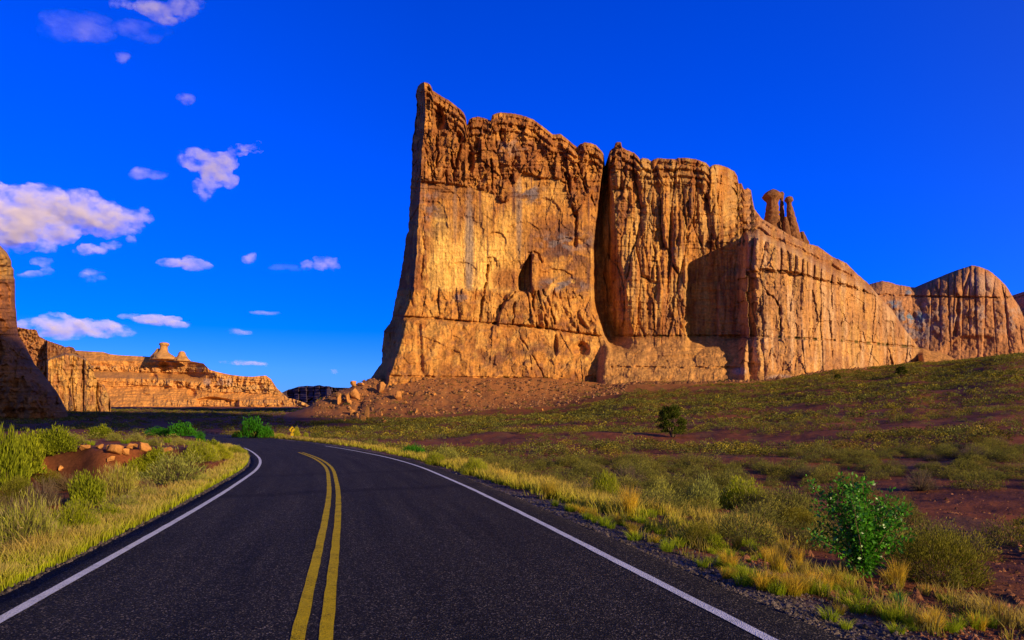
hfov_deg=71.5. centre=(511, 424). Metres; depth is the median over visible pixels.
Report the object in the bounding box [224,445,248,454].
rabbitbrush
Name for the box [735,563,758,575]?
grass tuft
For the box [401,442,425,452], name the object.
bright bush
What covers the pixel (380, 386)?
boulder
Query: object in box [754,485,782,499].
sagebrush
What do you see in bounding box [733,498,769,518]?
sagebrush
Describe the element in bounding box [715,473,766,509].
rabbitbrush
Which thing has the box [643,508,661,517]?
grass tuft
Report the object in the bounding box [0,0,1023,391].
sky
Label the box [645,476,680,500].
grey brush
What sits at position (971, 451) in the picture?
sagebrush
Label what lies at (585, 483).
sagebrush
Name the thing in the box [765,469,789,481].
sagebrush
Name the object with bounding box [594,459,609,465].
sagebrush
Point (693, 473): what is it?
sagebrush
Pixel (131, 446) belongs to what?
boulder
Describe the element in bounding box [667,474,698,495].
sagebrush
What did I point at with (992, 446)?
sagebrush
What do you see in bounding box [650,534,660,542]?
grass tuft
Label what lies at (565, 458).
sagebrush
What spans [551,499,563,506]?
grass tuft
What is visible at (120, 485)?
feathery brush
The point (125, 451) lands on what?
boulder
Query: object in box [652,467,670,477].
sagebrush
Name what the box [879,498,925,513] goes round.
sagebrush
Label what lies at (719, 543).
green bush
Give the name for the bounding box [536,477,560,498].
golden grass
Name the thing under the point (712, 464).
sagebrush
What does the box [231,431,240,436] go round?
rabbitbrush
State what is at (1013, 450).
sagebrush
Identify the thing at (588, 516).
grass tuft
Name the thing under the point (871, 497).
sagebrush
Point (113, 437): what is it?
grass tuft
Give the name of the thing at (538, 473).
sagebrush
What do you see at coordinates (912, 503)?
sagebrush
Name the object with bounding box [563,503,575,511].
grass tuft
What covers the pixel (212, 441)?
green bush
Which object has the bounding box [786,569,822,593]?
grass tuft
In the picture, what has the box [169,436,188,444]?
grass tuft
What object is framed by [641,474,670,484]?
sagebrush
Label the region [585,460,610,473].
sagebrush
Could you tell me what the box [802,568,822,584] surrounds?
grass tuft
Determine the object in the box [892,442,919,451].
sagebrush
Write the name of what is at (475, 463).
rabbitbrush
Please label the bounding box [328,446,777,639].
white edge marking
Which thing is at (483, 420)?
sagebrush cover
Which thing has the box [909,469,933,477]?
sagebrush
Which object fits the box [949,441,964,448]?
sagebrush
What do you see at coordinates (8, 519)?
rabbitbrush
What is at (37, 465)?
green bush
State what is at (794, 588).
grass tuft
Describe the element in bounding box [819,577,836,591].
grass tuft
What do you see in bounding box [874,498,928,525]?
sagebrush
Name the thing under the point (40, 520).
feathery brush
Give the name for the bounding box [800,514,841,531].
sagebrush
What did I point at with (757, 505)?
sagebrush
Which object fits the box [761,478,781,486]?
sagebrush
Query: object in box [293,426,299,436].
rabbitbrush
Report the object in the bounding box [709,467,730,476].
sagebrush
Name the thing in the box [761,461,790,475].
sagebrush
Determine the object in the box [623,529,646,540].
grass tuft
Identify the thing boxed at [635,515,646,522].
grass tuft
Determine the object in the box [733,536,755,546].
grass tuft
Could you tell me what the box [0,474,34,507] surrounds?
olive brush
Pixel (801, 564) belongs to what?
grass tuft
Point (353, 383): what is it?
boulder
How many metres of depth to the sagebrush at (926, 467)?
33.02 m
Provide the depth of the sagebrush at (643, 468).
32.33 m
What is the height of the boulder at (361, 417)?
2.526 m
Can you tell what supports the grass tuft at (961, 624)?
on the ground at (970, 501)
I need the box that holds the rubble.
[312,361,916,417]
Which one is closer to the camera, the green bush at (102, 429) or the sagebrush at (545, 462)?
the sagebrush at (545, 462)
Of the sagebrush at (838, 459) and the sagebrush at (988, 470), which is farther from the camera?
the sagebrush at (838, 459)
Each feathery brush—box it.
[0,488,72,548]
[94,463,139,497]
[100,493,142,509]
[125,484,158,501]
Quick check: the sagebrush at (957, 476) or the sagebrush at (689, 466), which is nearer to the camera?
the sagebrush at (957, 476)
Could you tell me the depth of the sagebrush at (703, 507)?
17.86 m
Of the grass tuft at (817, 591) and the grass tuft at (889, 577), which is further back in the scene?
the grass tuft at (889, 577)
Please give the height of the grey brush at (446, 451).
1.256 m
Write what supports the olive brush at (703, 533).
on the ground at (970, 501)
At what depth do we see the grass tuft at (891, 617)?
7.00 m
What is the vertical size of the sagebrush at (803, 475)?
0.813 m
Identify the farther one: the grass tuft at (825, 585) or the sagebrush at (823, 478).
the sagebrush at (823, 478)
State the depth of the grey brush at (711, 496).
19.37 m
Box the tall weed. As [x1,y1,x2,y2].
[891,591,910,611]
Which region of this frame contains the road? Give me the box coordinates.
[0,434,845,639]
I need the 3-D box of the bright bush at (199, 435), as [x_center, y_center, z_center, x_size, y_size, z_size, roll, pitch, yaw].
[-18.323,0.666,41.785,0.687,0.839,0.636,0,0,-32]
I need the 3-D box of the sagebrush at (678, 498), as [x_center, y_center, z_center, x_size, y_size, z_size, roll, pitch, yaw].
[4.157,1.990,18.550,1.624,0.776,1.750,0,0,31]
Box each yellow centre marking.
[290,452,330,639]
[302,452,340,639]
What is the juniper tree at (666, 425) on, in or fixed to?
on the ground at (970, 501)
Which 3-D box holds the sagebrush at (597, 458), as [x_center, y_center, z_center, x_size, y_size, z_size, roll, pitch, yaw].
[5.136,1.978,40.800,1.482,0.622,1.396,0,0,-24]
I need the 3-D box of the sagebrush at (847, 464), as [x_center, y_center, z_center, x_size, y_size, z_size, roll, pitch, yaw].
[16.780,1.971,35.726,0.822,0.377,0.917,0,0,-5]
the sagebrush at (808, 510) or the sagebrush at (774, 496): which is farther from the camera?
the sagebrush at (774, 496)
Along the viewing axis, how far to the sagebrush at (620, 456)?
40.33 m
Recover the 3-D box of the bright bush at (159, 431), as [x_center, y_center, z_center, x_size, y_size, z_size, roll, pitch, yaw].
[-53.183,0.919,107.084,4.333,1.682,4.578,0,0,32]
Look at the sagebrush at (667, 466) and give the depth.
37.11 m
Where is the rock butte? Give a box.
[0,246,67,419]
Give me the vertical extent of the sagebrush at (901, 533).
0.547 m
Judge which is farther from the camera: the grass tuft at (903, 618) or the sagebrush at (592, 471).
the sagebrush at (592, 471)
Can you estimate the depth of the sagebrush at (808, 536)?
12.96 m
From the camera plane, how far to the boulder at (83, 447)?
28.66 m
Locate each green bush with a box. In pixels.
[0,421,33,489]
[7,427,49,473]
[14,427,60,456]
[35,422,84,452]
[65,466,107,505]
[87,423,113,437]
[120,455,154,478]
[142,445,169,464]
[206,438,222,446]
[702,532,729,552]
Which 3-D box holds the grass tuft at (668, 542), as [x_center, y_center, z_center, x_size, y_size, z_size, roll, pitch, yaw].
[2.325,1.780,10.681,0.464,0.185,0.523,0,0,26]
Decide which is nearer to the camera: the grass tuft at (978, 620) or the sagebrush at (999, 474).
the grass tuft at (978, 620)
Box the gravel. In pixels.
[0,463,1023,639]
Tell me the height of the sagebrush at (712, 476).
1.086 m
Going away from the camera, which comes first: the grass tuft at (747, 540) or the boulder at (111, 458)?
the grass tuft at (747, 540)
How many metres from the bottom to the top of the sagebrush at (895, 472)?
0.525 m
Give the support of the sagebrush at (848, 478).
on the ground at (970, 501)
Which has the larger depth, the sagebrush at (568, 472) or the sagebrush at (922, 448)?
the sagebrush at (922, 448)
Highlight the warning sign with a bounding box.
[289,426,294,436]
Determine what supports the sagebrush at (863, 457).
on the ground at (970, 501)
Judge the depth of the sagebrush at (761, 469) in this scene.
34.64 m
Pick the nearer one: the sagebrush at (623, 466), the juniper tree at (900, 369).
the sagebrush at (623, 466)
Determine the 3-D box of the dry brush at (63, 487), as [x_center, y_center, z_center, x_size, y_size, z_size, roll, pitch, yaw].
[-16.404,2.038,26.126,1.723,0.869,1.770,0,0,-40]
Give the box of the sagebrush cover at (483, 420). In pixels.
[0,352,1023,551]
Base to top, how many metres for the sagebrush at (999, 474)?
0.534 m
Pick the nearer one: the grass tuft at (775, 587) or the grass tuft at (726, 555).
the grass tuft at (775, 587)
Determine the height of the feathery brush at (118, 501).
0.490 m
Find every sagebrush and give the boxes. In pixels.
[472,455,494,461]
[480,453,500,460]
[482,453,511,467]
[497,457,532,474]
[517,455,549,469]
[517,463,548,478]
[537,457,553,464]
[541,469,564,480]
[549,464,566,471]
[551,455,575,465]
[551,467,583,480]
[555,454,576,464]
[559,453,584,466]
[566,479,589,487]
[568,469,600,485]
[570,459,594,470]
[570,462,594,473]
[571,462,597,476]
[579,479,593,486]
[582,466,601,476]
[582,484,614,496]
[583,452,604,462]
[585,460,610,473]
[591,454,611,463]
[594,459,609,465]
[609,458,632,467]
[610,451,634,461]
[611,450,643,464]
[611,474,641,489]
[612,481,655,497]
[613,461,631,470]
[613,489,643,502]
[614,464,648,481]
[615,458,658,476]
[615,474,648,489]
[622,490,682,513]
[629,452,649,462]
[632,469,653,479]
[632,488,684,511]
[633,477,677,491]
[636,458,666,471]
[636,486,692,515]
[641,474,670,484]
[650,486,698,509]
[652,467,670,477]
[655,456,667,463]
[658,469,697,492]
[660,461,676,470]
[661,453,678,462]
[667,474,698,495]
[668,460,689,472]
[670,478,722,502]
[673,459,689,466]
[678,450,698,460]
[681,497,720,512]
[683,466,707,477]
[684,466,729,490]
[686,500,714,514]
[688,449,724,468]
[688,462,708,472]
[706,469,755,488]
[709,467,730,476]
[710,511,754,535]
[712,504,782,546]
[717,466,752,480]
[719,461,746,473]
[722,460,742,468]
[728,500,799,530]
[730,490,778,511]
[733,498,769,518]
[739,455,773,467]
[742,497,804,525]
[750,460,774,470]
[750,487,795,510]
[751,482,819,512]
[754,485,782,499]
[755,462,783,473]
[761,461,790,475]
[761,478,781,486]
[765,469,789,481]
[773,448,798,456]
[777,517,819,541]
[778,455,806,469]
[782,503,825,521]
[783,461,815,475]
[788,449,803,455]
[789,463,827,477]
[790,521,850,552]
[792,493,817,503]
[797,476,820,485]
[798,508,825,523]
[799,441,837,458]
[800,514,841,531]
[801,453,826,462]
[803,483,823,491]
[808,463,839,481]
[808,524,844,540]
[809,472,833,483]
[815,462,836,472]
[815,474,882,501]
[822,461,840,471]
[829,452,856,463]
[832,515,934,559]
[833,449,847,454]
[835,470,862,482]
[838,461,854,466]
[844,449,860,456]
[850,449,875,458]
[853,451,883,463]
[853,457,879,470]
[860,465,890,479]
[871,450,893,458]
[872,492,916,508]
[874,446,893,453]
[874,494,910,507]
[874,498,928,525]
[875,516,915,536]
[878,521,917,550]
[879,458,908,472]
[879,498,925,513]
[882,465,904,475]
[886,451,902,456]
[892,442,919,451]
[895,446,909,453]
[901,512,963,544]
[903,450,919,457]
[904,443,931,453]
[904,448,926,457]
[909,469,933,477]
[915,519,1006,562]
[918,453,944,460]
[918,462,938,470]
[924,462,953,476]
[926,460,943,467]
[931,442,957,450]
[933,444,960,454]
[935,445,964,457]
[936,463,971,478]
[940,455,984,473]
[941,465,1008,490]
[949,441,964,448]
[949,471,968,480]
[952,443,987,457]
[958,449,986,460]
[961,442,992,453]
[961,459,982,469]
[965,467,994,478]
[967,454,990,463]
[972,435,992,444]
[972,439,1004,450]
[972,465,1000,474]
[973,449,1011,460]
[974,514,1023,546]
[978,437,1008,445]
[979,468,1008,479]
[981,460,1000,466]
[988,443,1023,459]
[989,434,1011,443]
[997,451,1023,462]
[997,462,1015,470]
[1004,461,1023,474]
[1004,471,1023,478]
[1010,442,1023,453]
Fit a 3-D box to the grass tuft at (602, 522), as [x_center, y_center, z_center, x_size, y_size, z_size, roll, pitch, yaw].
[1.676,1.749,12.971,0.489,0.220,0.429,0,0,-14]
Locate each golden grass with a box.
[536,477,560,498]
[612,483,642,517]
[730,529,745,550]
[760,542,791,573]
[791,545,805,563]
[822,566,851,587]
[887,558,911,587]
[922,603,948,625]
[987,597,1003,617]
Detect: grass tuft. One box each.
[68,436,88,443]
[85,440,97,444]
[105,432,121,440]
[116,438,131,443]
[124,433,145,441]
[143,437,163,445]
[162,437,172,442]
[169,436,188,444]
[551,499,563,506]
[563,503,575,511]
[581,512,595,519]
[585,506,597,516]
[593,515,613,525]
[605,521,617,528]
[611,512,622,524]
[621,521,642,531]
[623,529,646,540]
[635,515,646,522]
[637,507,651,516]
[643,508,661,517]
[648,525,664,533]
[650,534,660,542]
[656,537,678,548]
[658,527,668,534]
[660,542,676,551]
[667,536,690,547]
[694,555,709,568]
[704,547,722,553]
[706,554,722,567]
[712,546,743,568]
[717,550,736,558]
[717,564,735,575]
[718,567,734,578]
[723,557,749,571]
[724,548,737,555]
[726,566,738,578]
[730,572,762,587]
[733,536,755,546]
[734,567,764,582]
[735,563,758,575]
[747,569,774,590]
[748,542,764,549]
[760,546,778,561]
[760,574,795,595]
[763,567,811,596]
[764,568,779,583]
[777,537,793,548]
[781,562,788,572]
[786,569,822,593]
[793,558,813,571]
[801,576,830,594]
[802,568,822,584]
[808,581,831,596]
[813,605,843,621]
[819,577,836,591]
[821,579,834,589]
[821,581,843,590]
[826,585,875,604]
[830,592,883,614]
[830,603,846,614]
[835,580,846,590]
[836,617,856,629]
[838,573,861,584]
[846,582,858,592]
[871,597,909,622]
[876,567,906,583]
[880,589,907,599]
[884,620,910,634]
[893,608,920,625]
[905,616,913,626]
[908,623,920,631]
[913,609,950,631]
[921,583,931,594]
[936,593,953,604]
[943,615,978,630]
[947,608,1000,629]
[963,609,993,630]
[980,613,998,628]
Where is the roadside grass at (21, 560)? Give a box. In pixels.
[0,430,1023,639]
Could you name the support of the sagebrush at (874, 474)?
on the ground at (970, 501)
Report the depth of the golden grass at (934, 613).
6.83 m
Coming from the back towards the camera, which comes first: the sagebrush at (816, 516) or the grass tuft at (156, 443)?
the grass tuft at (156, 443)
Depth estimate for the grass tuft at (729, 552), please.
10.42 m
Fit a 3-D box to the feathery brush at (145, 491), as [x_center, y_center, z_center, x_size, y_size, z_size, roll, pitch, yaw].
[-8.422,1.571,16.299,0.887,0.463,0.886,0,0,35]
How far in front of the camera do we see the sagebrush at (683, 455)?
40.61 m
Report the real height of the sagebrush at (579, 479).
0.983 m
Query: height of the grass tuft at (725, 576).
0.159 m
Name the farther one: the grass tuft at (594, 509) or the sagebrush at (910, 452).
the sagebrush at (910, 452)
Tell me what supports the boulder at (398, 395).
on the ground at (970, 501)
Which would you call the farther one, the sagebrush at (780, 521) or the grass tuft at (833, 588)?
the sagebrush at (780, 521)
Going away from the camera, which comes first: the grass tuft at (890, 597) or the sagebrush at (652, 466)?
the grass tuft at (890, 597)
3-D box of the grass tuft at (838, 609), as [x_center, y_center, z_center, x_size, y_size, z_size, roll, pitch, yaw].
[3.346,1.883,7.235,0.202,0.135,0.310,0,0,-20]
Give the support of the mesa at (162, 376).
on the ground at (970, 501)
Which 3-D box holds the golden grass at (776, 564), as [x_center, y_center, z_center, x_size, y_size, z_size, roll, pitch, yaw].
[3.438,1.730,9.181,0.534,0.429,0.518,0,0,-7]
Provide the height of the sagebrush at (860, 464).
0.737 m
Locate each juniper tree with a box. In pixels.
[656,404,687,436]
[895,366,907,375]
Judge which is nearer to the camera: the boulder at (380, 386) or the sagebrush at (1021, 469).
the sagebrush at (1021, 469)
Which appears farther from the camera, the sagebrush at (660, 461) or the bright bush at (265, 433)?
the bright bush at (265, 433)
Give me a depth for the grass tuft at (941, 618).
6.71 m
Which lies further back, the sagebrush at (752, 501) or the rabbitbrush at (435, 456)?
the rabbitbrush at (435, 456)
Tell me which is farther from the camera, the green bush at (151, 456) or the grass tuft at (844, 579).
the green bush at (151, 456)
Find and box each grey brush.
[132,444,210,484]
[438,443,459,460]
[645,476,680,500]
[685,467,722,508]
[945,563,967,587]
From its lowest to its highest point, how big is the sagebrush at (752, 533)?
0.795 m
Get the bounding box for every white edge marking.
[0,448,261,622]
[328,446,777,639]
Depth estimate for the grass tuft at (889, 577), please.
9.74 m
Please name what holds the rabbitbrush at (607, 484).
on the ground at (970, 501)
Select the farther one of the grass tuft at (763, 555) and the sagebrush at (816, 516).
the sagebrush at (816, 516)
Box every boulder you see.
[79,445,90,449]
[95,444,103,448]
[107,444,122,454]
[107,456,114,461]
[122,448,129,454]
[126,443,137,448]
[139,442,151,451]
[160,447,171,452]
[336,392,341,404]
[345,393,349,401]
[350,381,355,386]
[350,388,359,399]
[359,415,365,421]
[365,406,369,418]
[376,382,385,392]
[395,391,401,399]
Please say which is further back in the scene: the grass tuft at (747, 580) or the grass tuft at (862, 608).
the grass tuft at (747, 580)
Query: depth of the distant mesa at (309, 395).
3078.53 m
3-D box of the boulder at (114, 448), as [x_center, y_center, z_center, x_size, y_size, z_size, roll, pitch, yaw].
[-15.425,0.988,27.723,0.455,0.460,0.545,0,0,34]
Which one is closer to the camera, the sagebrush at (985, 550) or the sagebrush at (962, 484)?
the sagebrush at (985, 550)
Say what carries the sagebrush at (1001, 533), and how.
on the ground at (970, 501)
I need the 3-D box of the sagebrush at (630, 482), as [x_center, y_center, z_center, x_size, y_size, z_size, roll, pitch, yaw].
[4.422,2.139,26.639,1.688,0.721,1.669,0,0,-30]
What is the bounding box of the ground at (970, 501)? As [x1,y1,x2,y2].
[0,355,1023,639]
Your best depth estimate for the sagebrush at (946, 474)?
30.19 m
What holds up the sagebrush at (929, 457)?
on the ground at (970, 501)
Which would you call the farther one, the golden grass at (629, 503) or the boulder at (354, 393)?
the boulder at (354, 393)
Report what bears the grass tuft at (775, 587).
on the ground at (970, 501)
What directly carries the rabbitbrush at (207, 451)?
on the ground at (970, 501)
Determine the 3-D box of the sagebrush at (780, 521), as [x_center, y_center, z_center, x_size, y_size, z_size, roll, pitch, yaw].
[5.362,1.958,15.520,1.546,0.687,1.563,0,0,-31]
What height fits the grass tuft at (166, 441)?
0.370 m
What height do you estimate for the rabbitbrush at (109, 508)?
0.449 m
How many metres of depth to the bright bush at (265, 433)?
93.69 m
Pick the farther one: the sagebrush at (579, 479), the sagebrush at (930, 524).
the sagebrush at (579, 479)
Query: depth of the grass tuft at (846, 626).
6.69 m
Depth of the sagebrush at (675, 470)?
35.64 m
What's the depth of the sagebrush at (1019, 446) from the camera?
36.90 m
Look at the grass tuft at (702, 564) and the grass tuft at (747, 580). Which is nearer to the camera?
the grass tuft at (747, 580)
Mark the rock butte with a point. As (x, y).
(27, 390)
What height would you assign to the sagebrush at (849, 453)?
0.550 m
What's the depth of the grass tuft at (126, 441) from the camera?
37.09 m
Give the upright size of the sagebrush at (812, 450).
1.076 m
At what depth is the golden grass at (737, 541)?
11.56 m
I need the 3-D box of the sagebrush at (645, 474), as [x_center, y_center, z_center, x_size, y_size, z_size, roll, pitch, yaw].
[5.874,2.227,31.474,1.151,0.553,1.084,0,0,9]
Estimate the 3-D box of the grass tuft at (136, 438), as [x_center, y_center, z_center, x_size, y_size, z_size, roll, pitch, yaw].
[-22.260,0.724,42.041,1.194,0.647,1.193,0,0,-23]
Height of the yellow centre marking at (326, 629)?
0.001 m
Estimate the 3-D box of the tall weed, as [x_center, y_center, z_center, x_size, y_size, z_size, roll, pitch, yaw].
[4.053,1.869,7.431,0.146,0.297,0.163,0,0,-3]
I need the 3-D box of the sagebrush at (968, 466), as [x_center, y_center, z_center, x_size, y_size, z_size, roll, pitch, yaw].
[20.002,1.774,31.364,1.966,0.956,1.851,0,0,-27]
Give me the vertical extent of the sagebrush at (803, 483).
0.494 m
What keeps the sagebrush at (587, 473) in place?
on the ground at (970, 501)
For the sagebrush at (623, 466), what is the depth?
34.89 m
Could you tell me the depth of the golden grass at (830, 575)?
8.80 m
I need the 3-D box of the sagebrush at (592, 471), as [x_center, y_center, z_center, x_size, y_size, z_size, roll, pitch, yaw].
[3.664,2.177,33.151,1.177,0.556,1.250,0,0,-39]
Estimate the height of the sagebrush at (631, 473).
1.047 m
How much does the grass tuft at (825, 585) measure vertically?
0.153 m
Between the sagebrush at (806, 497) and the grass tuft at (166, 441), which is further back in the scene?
the grass tuft at (166, 441)
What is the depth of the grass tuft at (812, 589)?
8.05 m
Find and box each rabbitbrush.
[0,502,28,548]
[48,496,101,532]
[91,501,128,519]
[178,438,222,462]
[206,441,234,459]
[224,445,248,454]
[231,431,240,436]
[274,433,284,438]
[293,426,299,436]
[424,451,445,464]
[459,455,489,475]
[591,466,623,498]
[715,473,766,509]
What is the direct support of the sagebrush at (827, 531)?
on the ground at (970, 501)
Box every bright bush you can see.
[143,426,170,435]
[166,420,198,436]
[194,430,205,441]
[238,413,265,437]
[258,423,273,437]
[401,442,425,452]
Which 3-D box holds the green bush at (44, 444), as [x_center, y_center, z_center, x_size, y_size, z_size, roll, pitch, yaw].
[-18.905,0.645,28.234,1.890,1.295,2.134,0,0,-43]
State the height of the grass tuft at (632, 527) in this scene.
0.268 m
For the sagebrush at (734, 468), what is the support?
on the ground at (970, 501)
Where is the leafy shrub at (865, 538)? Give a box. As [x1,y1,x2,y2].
[801,466,916,578]
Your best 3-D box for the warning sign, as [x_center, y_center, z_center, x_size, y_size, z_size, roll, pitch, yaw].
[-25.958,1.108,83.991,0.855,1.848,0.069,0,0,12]
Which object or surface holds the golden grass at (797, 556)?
on the ground at (970, 501)
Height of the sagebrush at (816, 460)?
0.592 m
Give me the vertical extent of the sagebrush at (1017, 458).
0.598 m
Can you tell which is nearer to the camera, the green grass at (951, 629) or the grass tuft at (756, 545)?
the green grass at (951, 629)
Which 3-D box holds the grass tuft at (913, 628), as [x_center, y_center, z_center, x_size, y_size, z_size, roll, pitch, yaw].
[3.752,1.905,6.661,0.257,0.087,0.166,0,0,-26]
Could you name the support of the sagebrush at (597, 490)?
on the ground at (970, 501)
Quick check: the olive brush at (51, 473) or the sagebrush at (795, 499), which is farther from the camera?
the olive brush at (51, 473)
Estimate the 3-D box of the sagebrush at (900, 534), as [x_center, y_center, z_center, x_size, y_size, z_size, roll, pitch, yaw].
[6.818,2.035,13.177,1.879,0.806,1.858,0,0,6]
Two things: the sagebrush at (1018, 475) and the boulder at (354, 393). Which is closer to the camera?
the sagebrush at (1018, 475)
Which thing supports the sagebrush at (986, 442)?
on the ground at (970, 501)
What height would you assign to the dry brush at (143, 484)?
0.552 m
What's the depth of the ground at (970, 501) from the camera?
63.53 m
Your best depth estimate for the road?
8.41 m
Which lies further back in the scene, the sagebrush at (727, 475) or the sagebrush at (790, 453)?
the sagebrush at (790, 453)
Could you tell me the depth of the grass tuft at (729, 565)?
9.03 m
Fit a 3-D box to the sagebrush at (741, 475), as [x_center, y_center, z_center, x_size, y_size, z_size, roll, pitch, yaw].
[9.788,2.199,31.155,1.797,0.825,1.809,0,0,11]
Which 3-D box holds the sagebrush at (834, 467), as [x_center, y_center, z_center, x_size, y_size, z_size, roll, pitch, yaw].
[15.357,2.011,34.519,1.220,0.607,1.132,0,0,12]
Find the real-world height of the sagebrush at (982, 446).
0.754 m
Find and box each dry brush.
[1,491,30,519]
[19,473,68,506]
[42,470,79,490]
[128,476,156,491]
[903,467,946,491]
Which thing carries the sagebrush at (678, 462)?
on the ground at (970, 501)
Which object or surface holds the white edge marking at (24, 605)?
on the road
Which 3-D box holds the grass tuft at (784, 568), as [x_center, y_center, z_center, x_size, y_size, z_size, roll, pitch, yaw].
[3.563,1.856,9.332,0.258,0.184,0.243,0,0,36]
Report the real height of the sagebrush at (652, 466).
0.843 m
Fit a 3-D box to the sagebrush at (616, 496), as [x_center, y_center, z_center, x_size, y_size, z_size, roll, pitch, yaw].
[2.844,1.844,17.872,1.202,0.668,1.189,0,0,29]
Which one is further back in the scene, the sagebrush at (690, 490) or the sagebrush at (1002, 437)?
the sagebrush at (1002, 437)
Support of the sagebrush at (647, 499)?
on the ground at (970, 501)
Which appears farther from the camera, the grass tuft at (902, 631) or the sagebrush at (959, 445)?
the sagebrush at (959, 445)
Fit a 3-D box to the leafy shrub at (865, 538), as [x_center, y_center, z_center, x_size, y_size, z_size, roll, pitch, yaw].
[5.087,1.446,10.372,1.766,1.695,1.236,0,0,0]
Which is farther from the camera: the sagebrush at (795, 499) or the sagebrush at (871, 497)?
the sagebrush at (871, 497)
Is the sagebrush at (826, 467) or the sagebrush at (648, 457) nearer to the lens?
the sagebrush at (826, 467)
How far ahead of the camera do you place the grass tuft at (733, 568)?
8.62 m
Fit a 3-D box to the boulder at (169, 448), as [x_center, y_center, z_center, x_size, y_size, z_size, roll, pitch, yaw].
[-13.720,1.003,28.218,0.390,0.233,0.468,0,0,31]
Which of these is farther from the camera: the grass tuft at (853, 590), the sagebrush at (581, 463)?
the sagebrush at (581, 463)
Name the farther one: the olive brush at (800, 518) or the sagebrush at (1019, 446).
the sagebrush at (1019, 446)
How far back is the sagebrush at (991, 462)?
32.53 m
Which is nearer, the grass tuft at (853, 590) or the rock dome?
the grass tuft at (853, 590)
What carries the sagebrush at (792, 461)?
on the ground at (970, 501)
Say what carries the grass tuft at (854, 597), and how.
on the ground at (970, 501)
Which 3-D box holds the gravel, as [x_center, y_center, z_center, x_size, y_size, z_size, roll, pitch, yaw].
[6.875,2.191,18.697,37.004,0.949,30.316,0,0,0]
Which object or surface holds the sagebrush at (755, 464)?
on the ground at (970, 501)
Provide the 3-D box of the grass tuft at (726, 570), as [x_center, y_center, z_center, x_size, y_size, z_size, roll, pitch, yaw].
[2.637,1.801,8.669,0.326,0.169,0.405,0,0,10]
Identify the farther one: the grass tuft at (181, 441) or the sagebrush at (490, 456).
the sagebrush at (490, 456)
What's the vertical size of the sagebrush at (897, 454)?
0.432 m
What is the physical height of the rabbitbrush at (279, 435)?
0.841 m
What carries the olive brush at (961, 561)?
on the ground at (970, 501)
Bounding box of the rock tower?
[371,82,955,386]
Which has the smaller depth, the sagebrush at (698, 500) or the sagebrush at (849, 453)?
the sagebrush at (698, 500)
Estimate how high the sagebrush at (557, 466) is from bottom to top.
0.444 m
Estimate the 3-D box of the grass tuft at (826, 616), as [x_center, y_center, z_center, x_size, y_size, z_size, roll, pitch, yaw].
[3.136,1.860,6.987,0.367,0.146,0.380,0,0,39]
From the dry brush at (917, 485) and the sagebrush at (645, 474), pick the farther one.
the sagebrush at (645, 474)
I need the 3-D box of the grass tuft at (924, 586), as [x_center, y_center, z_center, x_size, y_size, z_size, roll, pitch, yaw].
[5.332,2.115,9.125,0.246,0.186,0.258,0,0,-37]
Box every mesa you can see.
[75,342,308,406]
[282,385,346,405]
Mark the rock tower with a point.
(534, 249)
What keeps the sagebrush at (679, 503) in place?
on the ground at (970, 501)
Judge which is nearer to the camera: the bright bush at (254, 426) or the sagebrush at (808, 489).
the sagebrush at (808, 489)
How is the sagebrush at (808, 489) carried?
on the ground at (970, 501)
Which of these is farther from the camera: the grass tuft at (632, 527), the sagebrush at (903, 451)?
the sagebrush at (903, 451)
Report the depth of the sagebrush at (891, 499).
20.80 m
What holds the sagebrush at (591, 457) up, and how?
on the ground at (970, 501)
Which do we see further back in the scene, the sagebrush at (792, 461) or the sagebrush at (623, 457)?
the sagebrush at (623, 457)
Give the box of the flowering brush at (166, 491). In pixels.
[155,488,184,501]
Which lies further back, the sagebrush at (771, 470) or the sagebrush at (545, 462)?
the sagebrush at (545, 462)
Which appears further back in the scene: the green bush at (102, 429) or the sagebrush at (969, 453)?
the green bush at (102, 429)
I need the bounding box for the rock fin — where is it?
[17,327,110,411]
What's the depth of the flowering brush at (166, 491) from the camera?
16.18 m
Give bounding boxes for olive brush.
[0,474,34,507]
[32,469,63,485]
[680,519,717,549]
[774,506,818,527]
[883,528,997,590]
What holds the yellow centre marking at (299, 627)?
on the road
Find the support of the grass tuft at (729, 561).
on the ground at (970, 501)
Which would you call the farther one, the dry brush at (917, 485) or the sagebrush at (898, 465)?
the sagebrush at (898, 465)
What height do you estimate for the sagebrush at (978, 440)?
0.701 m
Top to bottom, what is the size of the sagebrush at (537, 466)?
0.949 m
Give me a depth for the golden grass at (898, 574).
9.51 m
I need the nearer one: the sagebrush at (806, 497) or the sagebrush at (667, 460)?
the sagebrush at (806, 497)
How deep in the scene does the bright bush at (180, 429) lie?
103.60 m
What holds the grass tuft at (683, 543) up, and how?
on the ground at (970, 501)
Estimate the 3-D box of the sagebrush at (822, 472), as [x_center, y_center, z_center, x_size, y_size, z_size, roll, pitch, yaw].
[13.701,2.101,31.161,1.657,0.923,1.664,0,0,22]
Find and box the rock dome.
[869,265,1023,359]
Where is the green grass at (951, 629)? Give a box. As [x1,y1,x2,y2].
[940,618,963,632]
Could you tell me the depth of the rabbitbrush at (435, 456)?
34.41 m
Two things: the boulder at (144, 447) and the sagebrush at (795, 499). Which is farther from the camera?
the boulder at (144, 447)
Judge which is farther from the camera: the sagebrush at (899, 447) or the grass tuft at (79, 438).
the sagebrush at (899, 447)
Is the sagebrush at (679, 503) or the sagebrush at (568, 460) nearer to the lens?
the sagebrush at (679, 503)
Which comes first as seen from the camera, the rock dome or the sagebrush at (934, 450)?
the sagebrush at (934, 450)
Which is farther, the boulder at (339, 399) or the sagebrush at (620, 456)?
the boulder at (339, 399)
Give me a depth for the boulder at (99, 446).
28.85 m

